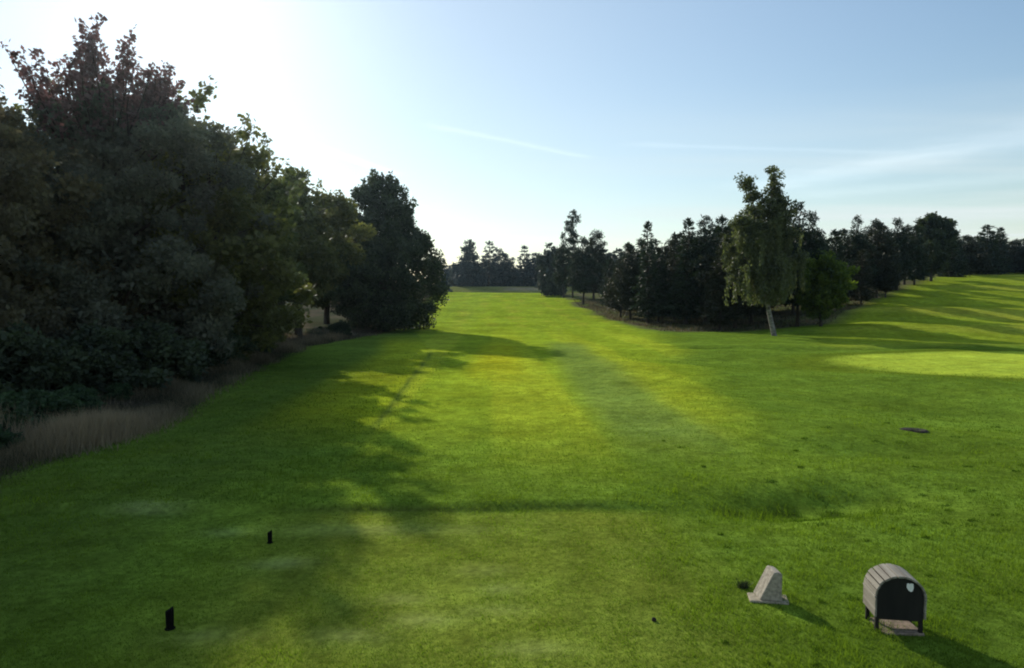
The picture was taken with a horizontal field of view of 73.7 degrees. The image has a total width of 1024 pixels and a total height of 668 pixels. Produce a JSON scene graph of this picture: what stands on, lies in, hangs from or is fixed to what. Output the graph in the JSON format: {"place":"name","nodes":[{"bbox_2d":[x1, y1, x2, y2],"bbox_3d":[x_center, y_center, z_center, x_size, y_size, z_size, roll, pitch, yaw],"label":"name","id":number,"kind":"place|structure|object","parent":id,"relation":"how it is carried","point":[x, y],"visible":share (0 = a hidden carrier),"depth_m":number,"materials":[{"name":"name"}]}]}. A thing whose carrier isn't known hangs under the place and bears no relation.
{"place":"outdoors","nodes":[
{"label":"outdoors","id":0,"kind":"place"},
{"bbox_2d":[0,272,1023,667],"bbox_3d":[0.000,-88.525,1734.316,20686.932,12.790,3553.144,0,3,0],"label":"ground","id":1,"kind":"structure","parent":0,"point":[958,328],"depth_m":13.16,"materials":[{"name":"green plant"}]},
{"bbox_2d":[0,424,25,449],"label":"shrub","id":2,"kind":"object","parent":1,"relation":"on","point":[7,435],"visible":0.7,"depth_m":16.63,"materials":[{"name":"green plant"}]},
{"bbox_2d":[0,387,88,429],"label":"shrub","id":3,"kind":"object","parent":1,"relation":"on","point":[46,402],"visible":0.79,"depth_m":19.46,"materials":[{"name":"green plant"}]},
{"bbox_2d":[0,320,91,397],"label":"shrub","id":4,"kind":"object","parent":1,"relation":"on","point":[20,349],"visible":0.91,"depth_m":22.51,"materials":[{"name":"green plant"}]},
{"bbox_2d":[0,122,97,339],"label":"broadleaf tree","id":5,"kind":"object","parent":1,"relation":"on","point":[26,202],"visible":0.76,"depth_m":25.61,"materials":[{"name":"green plant"}]},
{"bbox_2d":[0,67,148,335],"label":"broadleaf tree","id":6,"kind":"object","parent":1,"relation":"on","point":[77,192],"visible":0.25,"depth_m":28.31,"materials":[{"name":"green plant"}]},
{"bbox_2d":[53,383,106,412],"bbox_3d":[-14.120,2.151,22.278,1.554,1.161,1.728,-2,3,-31],"label":"shrub","id":7,"kind":"object","parent":1,"relation":"on","point":[89,396],"visible":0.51,"depth_m":22.05,"materials":[{"name":"green plant"}]},
{"bbox_2d":[12,77,185,319],"bbox_3d":[-28.761,-7.230,43.593,13.366,17.661,15.381,2,3,30],"label":"broadleaf tree","id":8,"kind":"object","parent":1,"relation":"on","point":[16,106],"depth_m":40.69,"materials":[{"name":"green plant"}]},
{"bbox_2d":[23,320,175,399],"bbox_3d":[-15.775,1.060,25.775,4.553,3.219,5.084,3,4,41],"label":"shrub","id":9,"kind":"object","parent":1,"relation":"on","point":[100,346],"visible":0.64,"depth_m":25.45,"materials":[{"name":"green plant"}]},
{"bbox_2d":[97,382,133,400],"bbox_3d":[-14.617,2.138,25.117,1.082,0.808,1.203,2,3,34],"label":"shrub","id":10,"kind":"object","parent":1,"relation":"on","point":[117,388],"visible":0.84,"depth_m":24.92,"materials":[{"name":"green plant"}]},
{"bbox_2d":[0,12,279,356],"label":"broadleaf tree","id":11,"kind":"object","parent":1,"relation":"on","point":[105,126],"visible":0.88,"depth_m":30.76,"materials":[{"name":"green plant"}]},
{"bbox_2d":[107,316,214,382],"bbox_3d":[-15.448,0.879,29.364,5.020,3.407,5.605,-1,3,-16],"label":"shrub","id":12,"kind":"object","parent":1,"relation":"on","point":[164,349],"visible":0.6,"depth_m":28.30,"materials":[{"name":"green plant"}]},
{"bbox_2d":[164,606,175,630],"bbox_3d":[-3.843,3.202,7.665,0.116,0.283,0.102,-1,3,-17],"label":"tee marker","id":13,"kind":"object","parent":1,"relation":"on","point":[169,617],"visible":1,"depth_m":7.64,"materials":[{"name":"black paint"}]},
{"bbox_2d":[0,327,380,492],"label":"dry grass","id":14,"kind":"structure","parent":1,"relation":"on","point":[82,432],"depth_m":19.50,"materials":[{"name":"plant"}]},
{"bbox_2d":[71,74,318,362],"bbox_3d":[-17.279,-6.097,37.957,13.327,16.693,11.581,1,3,11],"label":"broadleaf tree","id":15,"kind":"object","parent":1,"relation":"on","point":[241,209],"visible":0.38,"depth_m":36.39,"materials":[{"name":"green plant"}]},
{"bbox_2d":[170,321,260,369],"bbox_3d":[-16.251,0.697,35.167,5.130,3.248,4.594,1,3,17],"label":"shrub","id":16,"kind":"object","parent":1,"relation":"on","point":[241,341],"visible":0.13,"depth_m":35.25,"materials":[{"name":"green plant"}]},
{"bbox_2d":[140,124,310,332],"bbox_3d":[-18.758,-5.964,44.532,10.994,15.840,9.740,-1,3,-17],"label":"broadleaf tree","id":17,"kind":"object","parent":1,"relation":"on","point":[287,208],"visible":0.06,"depth_m":44.36,"materials":[{"name":"green plant"}]},
{"bbox_2d":[267,530,272,543],"bbox_3d":[-3.686,3.093,10.392,0.092,0.225,0.081,1,3,11],"label":"tee marker","id":18,"kind":"object","parent":1,"relation":"on","point":[269,534],"visible":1,"depth_m":10.37,"materials":[{"name":"black paint"}]},
{"bbox_2d":[271,166,378,334],"bbox_3d":[-20.420,-7.804,66.173,13.141,16.860,11.967,2,4,38],"label":"broadleaf tree","id":19,"kind":"object","parent":1,"relation":"on","point":[325,243],"visible":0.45,"depth_m":64.25,"materials":[{"name":"green plant"}]},
{"bbox_2d":[310,195,360,323],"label":"broadleaf tree","id":20,"kind":"object","parent":1,"relation":"on","point":[323,302],"visible":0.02,"depth_m":82.80,"materials":[{"name":"green plant"}]},
{"bbox_2d":[326,319,352,334],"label":"shrub","id":21,"kind":"object","parent":1,"relation":"on","point":[341,326],"visible":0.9,"depth_m":69.62,"materials":[{"name":"green plant"}]},
{"bbox_2d":[324,168,449,331],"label":"bushy tree","id":22,"kind":"object","parent":1,"relation":"on","point":[380,293],"visible":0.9,"depth_m":76.81,"materials":[{"name":"green plant"}]},
{"bbox_2d":[440,258,452,291],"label":"conifer tree","id":23,"kind":"object","parent":1,"relation":"on","point":[446,276],"visible":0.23,"depth_m":238.84,"materials":[{"name":"green plant"}]},
{"bbox_2d":[443,265,451,282],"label":"pine tree","id":24,"kind":"object","parent":1,"relation":"on","point":[449,266],"visible":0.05,"depth_m":296.96,"materials":[{"name":"green plant"}]},
{"bbox_2d":[447,262,472,285],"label":"broadleaf tree","id":25,"kind":"object","parent":1,"relation":"on","point":[451,277],"visible":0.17,"depth_m":271.83,"materials":[{"name":"green plant"}]},
{"bbox_2d":[451,239,488,286],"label":"pine tree","id":26,"kind":"object","parent":1,"relation":"on","point":[466,275],"visible":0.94,"depth_m":258.76,"materials":[{"name":"green plant"}]},
{"bbox_2d":[479,241,503,285],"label":"conifer tree","id":27,"kind":"object","parent":1,"relation":"on","point":[492,273],"visible":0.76,"depth_m":264.42,"materials":[{"name":"green plant"}]},
{"bbox_2d":[486,247,516,285],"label":"pine tree","id":28,"kind":"object","parent":1,"relation":"on","point":[502,265],"visible":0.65,"depth_m":269.08,"materials":[{"name":"green plant"}]},
{"bbox_2d":[501,257,520,285],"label":"pine tree","id":29,"kind":"object","parent":1,"relation":"on","point":[512,278],"visible":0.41,"depth_m":272.16,"materials":[{"name":"green plant"}]},
{"bbox_2d":[513,246,535,285],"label":"conifer tree","id":30,"kind":"object","parent":1,"relation":"on","point":[521,276],"visible":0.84,"depth_m":266.15,"materials":[{"name":"green plant"}]},
{"bbox_2d":[525,252,544,285],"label":"pine tree","id":31,"kind":"object","parent":1,"relation":"on","point":[533,275],"visible":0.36,"depth_m":268.65,"materials":[{"name":"green plant"}]},
{"bbox_2d":[534,242,567,295],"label":"broadleaf tree","id":32,"kind":"object","parent":1,"relation":"on","point":[546,284],"visible":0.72,"depth_m":182.29,"materials":[{"name":"green plant"}]},
{"bbox_2d":[552,232,571,297],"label":"pine tree","id":33,"kind":"object","parent":1,"relation":"on","point":[560,274],"visible":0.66,"depth_m":160.75,"materials":[{"name":"green plant"}]},
{"bbox_2d":[563,209,581,297],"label":"pine tree","id":34,"kind":"object","parent":1,"relation":"on","point":[570,238],"visible":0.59,"depth_m":156.66,"materials":[{"name":"green plant"}]},
{"bbox_2d":[564,236,603,304],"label":"pine tree","id":35,"kind":"object","parent":1,"relation":"on","point":[585,260],"visible":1,"depth_m":138.47,"materials":[{"name":"green plant"}]},
{"bbox_2d":[573,228,614,299],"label":"pine tree","id":36,"kind":"object","parent":1,"relation":"on","point":[599,256],"visible":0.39,"depth_m":148.01,"materials":[{"name":"green plant"}]},
{"bbox_2d":[585,249,614,292],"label":"broadleaf tree","id":37,"kind":"object","parent":1,"relation":"on","point":[606,250],"depth_m":222.73,"materials":[{"name":"green plant"}]},
{"bbox_2d":[597,257,615,307],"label":"conifer tree","id":38,"kind":"object","parent":1,"relation":"on","point":[607,272],"visible":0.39,"depth_m":125.41,"materials":[{"name":"green plant"}]},
{"bbox_2d":[598,248,622,292],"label":"broadleaf tree","id":39,"kind":"object","parent":1,"relation":"on","point":[614,256],"visible":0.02,"depth_m":212.82,"materials":[{"name":"green plant"}]},
{"bbox_2d":[601,265,628,317],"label":"conifer tree","id":40,"kind":"object","parent":1,"relation":"on","point":[609,301],"visible":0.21,"depth_m":103.58,"materials":[{"name":"green plant"}]},
{"bbox_2d":[608,242,643,319],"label":"pine tree","id":41,"kind":"object","parent":1,"relation":"on","point":[630,271],"visible":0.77,"depth_m":98.71,"materials":[{"name":"green plant"}]},
{"bbox_2d":[618,241,634,263],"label":"conifer tree","id":42,"kind":"object","parent":1,"relation":"on","point":[622,252],"visible":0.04,"depth_m":117.35,"materials":[{"name":"green plant"}]},
{"bbox_2d":[627,237,652,310],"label":"conifer tree","id":43,"kind":"object","parent":1,"relation":"on","point":[639,243],"visible":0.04,"depth_m":110.40,"materials":[{"name":"green plant"}]},
{"bbox_2d":[628,221,664,322],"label":"conifer tree","id":44,"kind":"object","parent":1,"relation":"on","point":[646,290],"visible":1,"depth_m":91.30,"materials":[{"name":"green plant"}]},
{"bbox_2d":[645,238,662,281],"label":"conifer tree","id":45,"kind":"object","parent":1,"relation":"on","point":[656,244],"visible":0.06,"depth_m":109.34,"materials":[{"name":"green plant"}]},
{"bbox_2d":[640,252,674,321],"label":"conifer tree","id":46,"kind":"object","parent":1,"relation":"on","point":[662,270],"visible":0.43,"depth_m":93.02,"materials":[{"name":"green plant"}]},
{"bbox_2d":[643,245,677,318],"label":"pine tree","id":47,"kind":"object","parent":1,"relation":"on","point":[665,251],"visible":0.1,"depth_m":98.06,"materials":[{"name":"green plant"}]},
{"bbox_2d":[648,237,680,267],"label":"conifer tree","id":48,"kind":"object","parent":1,"relation":"on","point":[667,242],"visible":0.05,"depth_m":107.36,"materials":[{"name":"green plant"}]},
{"bbox_2d":[660,231,683,321],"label":"conifer tree","id":49,"kind":"object","parent":1,"relation":"on","point":[671,263],"visible":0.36,"depth_m":94.39,"materials":[{"name":"green plant"}]},
{"bbox_2d":[669,232,686,253],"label":"conifer tree","id":50,"kind":"object","parent":1,"relation":"on","point":[679,235],"visible":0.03,"depth_m":110.98,"materials":[{"name":"green plant"}]},
{"bbox_2d":[667,232,699,314],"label":"conifer tree","id":51,"kind":"object","parent":1,"relation":"on","point":[695,233],"visible":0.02,"depth_m":104.77,"materials":[{"name":"green plant"}]},
{"bbox_2d":[662,217,708,323],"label":"conifer tree","id":52,"kind":"object","parent":1,"relation":"on","point":[685,307],"visible":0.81,"depth_m":89.18,"materials":[{"name":"green plant"}]},
{"bbox_2d":[682,238,705,320],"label":"conifer tree","id":53,"kind":"object","parent":1,"relation":"on","point":[701,312],"visible":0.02,"depth_m":95.43,"materials":[{"name":"green plant"}]},
{"bbox_2d":[672,215,719,324],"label":"pine tree","id":54,"kind":"object","parent":1,"relation":"on","point":[707,245],"visible":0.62,"depth_m":88.10,"materials":[{"name":"green plant"}]},
{"bbox_2d":[695,222,723,248],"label":"conifer tree","id":55,"kind":"object","parent":1,"relation":"on","point":[716,226],"depth_m":102.43,"materials":[{"name":"green plant"}]},
{"bbox_2d":[702,214,732,311],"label":"conifer tree","id":56,"kind":"object","parent":1,"relation":"on","point":[721,219],"visible":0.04,"depth_m":92.26,"materials":[{"name":"green plant"}]},
{"bbox_2d":[696,248,745,329],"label":"conifer tree","id":57,"kind":"object","parent":1,"relation":"on","point":[718,308],"visible":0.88,"depth_m":81.33,"materials":[{"name":"green plant"}]},
{"bbox_2d":[695,217,764,327],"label":"pine tree","id":58,"kind":"object","parent":1,"relation":"on","point":[744,307],"visible":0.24,"depth_m":83.05,"materials":[{"name":"green plant"}]},
{"bbox_2d":[574,288,894,331],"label":"heath grass","id":59,"kind":"structure","parent":1,"relation":"on","point":[608,311],"depth_m":92.16,"materials":[{"name":"plant"}]},
{"bbox_2d":[733,578,750,588],"bbox_3d":[2.949,3.193,8.731,0.325,0.120,0.278,0,3,0],"label":"grass tuft","id":60,"kind":"object","parent":1,"relation":"on","point":[744,584],"visible":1,"depth_m":8.73,"materials":[{"name":"green plant"}]},
{"bbox_2d":[746,288,780,323],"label":"conifer tree","id":61,"kind":"object","parent":1,"relation":"on","point":[759,312],"visible":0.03,"depth_m":86.50,"materials":[{"name":"green plant"}]},
{"bbox_2d":[720,165,809,335],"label":"birch tree","id":62,"kind":"object","parent":1,"relation":"on","point":[764,234],"visible":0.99,"depth_m":68.34,"materials":[{"name":"green plant"}]},
{"bbox_2d":[747,565,788,604],"bbox_3d":[3.146,3.101,8.378,0.462,0.445,0.275,1,3,11],"label":"tee sign stone","id":63,"kind":"object","parent":1,"relation":"on","point":[768,589],"visible":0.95,"depth_m":8.30,"materials":[{"name":"stone"}]},
{"bbox_2d":[791,226,797,313],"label":"conifer tree","id":64,"kind":"object","parent":1,"relation":"on","point":[793,309],"depth_m":97.78,"materials":[{"name":"green plant"}]},
{"bbox_2d":[778,199,838,326],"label":"pine tree","id":65,"kind":"object","parent":1,"relation":"on","point":[813,245],"visible":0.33,"depth_m":77.74,"materials":[{"name":"green plant"}]},
{"bbox_2d":[795,210,838,290],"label":"pine tree","id":66,"kind":"object","parent":1,"relation":"on","point":[811,219],"visible":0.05,"depth_m":90.86,"materials":[{"name":"green plant"}]},
{"bbox_2d":[794,249,859,325],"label":"broadleaf tree","id":67,"kind":"object","parent":1,"relation":"on","point":[824,289],"visible":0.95,"depth_m":74.73,"materials":[{"name":"green plant"}]},
{"bbox_2d":[814,228,846,255],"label":"conifer tree","id":68,"kind":"object","parent":1,"relation":"on","point":[823,232],"depth_m":110.60,"materials":[{"name":"green plant"}]},
{"bbox_2d":[824,229,853,296],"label":"conifer tree","id":69,"kind":"object","parent":1,"relation":"on","point":[834,233],"visible":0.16,"depth_m":98.95,"materials":[{"name":"green plant"}]},
{"bbox_2d":[840,228,859,297],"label":"conifer tree","id":70,"kind":"object","parent":1,"relation":"on","point":[844,230],"visible":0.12,"depth_m":105.16,"materials":[{"name":"green plant"}]},
{"bbox_2d":[840,215,879,298],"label":"pine tree","id":71,"kind":"object","parent":1,"relation":"on","point":[853,241],"visible":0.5,"depth_m":102.72,"materials":[{"name":"green plant"}]},
{"bbox_2d":[847,249,880,303],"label":"conifer tree","id":72,"kind":"object","parent":1,"relation":"on","point":[863,294],"visible":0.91,"depth_m":97.25,"materials":[{"name":"green plant"}]},
{"bbox_2d":[858,225,876,287],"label":"conifer tree","id":73,"kind":"object","parent":1,"relation":"on","point":[866,228],"depth_m":120.76,"materials":[{"name":"green plant"}]},
{"bbox_2d":[860,218,908,296],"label":"pine tree","id":74,"kind":"object","parent":1,"relation":"on","point":[883,249],"visible":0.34,"depth_m":105.97,"materials":[{"name":"green plant"}]},
{"bbox_2d":[869,255,904,297],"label":"broadleaf tree","id":75,"kind":"object","parent":1,"relation":"on","point":[888,281],"visible":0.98,"depth_m":102.99,"materials":[{"name":"green plant"}]},
{"bbox_2d":[868,617,924,635],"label":"paving slab","id":76,"kind":"structure","parent":1,"relation":"on","point":[911,627],"depth_m":7.63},
{"bbox_2d":[863,563,926,633],"bbox_3d":[4.295,2.988,7.678,0.534,0.685,0.385,0,3,9],"label":"litter bin","id":77,"kind":"object","parent":76,"relation":"on","point":[892,592],"visible":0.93,"depth_m":7.53,"materials":[{"name":"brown wood"}]},
{"bbox_2d":[878,217,928,290],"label":"pine tree","id":78,"kind":"object","parent":1,"relation":"on","point":[906,244],"visible":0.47,"depth_m":114.15,"materials":[{"name":"green plant"}]},
{"bbox_2d":[895,224,933,284],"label":"conifer tree","id":79,"kind":"object","parent":1,"relation":"on","point":[907,227],"visible":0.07,"depth_m":133.42,"materials":[{"name":"green plant"}]},
{"bbox_2d":[900,427,928,432],"bbox_3d":[11.308,2.692,19.062,0.745,0.083,0.599,0,3,0],"label":"soil patch","id":80,"kind":"object","parent":1,"relation":"on","point":[917,429],"visible":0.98,"depth_m":19.07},
{"bbox_2d":[902,225,934,284],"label":"conifer tree","id":81,"kind":"object","parent":1,"relation":"on","point":[918,267],"visible":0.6,"depth_m":128.59,"materials":[{"name":"green plant"}]},
{"bbox_2d":[911,211,959,280],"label":"broadleaf tree","id":82,"kind":"object","parent":1,"relation":"on","point":[941,234],"visible":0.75,"depth_m":138.59,"materials":[{"name":"green plant"}]},
{"bbox_2d":[936,231,970,276],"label":"conifer tree","id":83,"kind":"object","parent":1,"relation":"on","point":[951,270],"visible":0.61,"depth_m":162.82,"materials":[{"name":"green plant"}]},
{"bbox_2d":[951,234,995,274],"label":"broadleaf tree","id":84,"kind":"object","parent":1,"relation":"on","point":[976,255],"visible":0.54,"depth_m":168.64,"materials":[{"name":"green plant"}]},
{"bbox_2d":[973,224,1007,274],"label":"conifer tree","id":85,"kind":"object","parent":1,"relation":"on","point":[991,242],"visible":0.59,"depth_m":173.05,"materials":[{"name":"green plant"}]},
{"bbox_2d":[989,227,1017,273],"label":"conifer tree","id":86,"kind":"object","parent":1,"relation":"on","point":[1002,245],"visible":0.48,"depth_m":176.23,"materials":[{"name":"green plant"}]},
{"bbox_2d":[988,232,1021,253],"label":"pine tree","id":87,"kind":"object","parent":1,"relation":"on","point":[998,235],"visible":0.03,"depth_m":192.46,"materials":[{"name":"green plant"}]},
{"bbox_2d":[1003,238,1023,272],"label":"pine tree","id":88,"kind":"object","parent":1,"relation":"on","point":[1016,254],"visible":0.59,"depth_m":179.60,"materials":[{"name":"green plant"}]},
{"bbox_2d":[0,0,1023,274],"label":"sky","id":89,"kind":"structure","parent":0,"point":[501,119],"materials":[{"name":"blue"}]}
]}

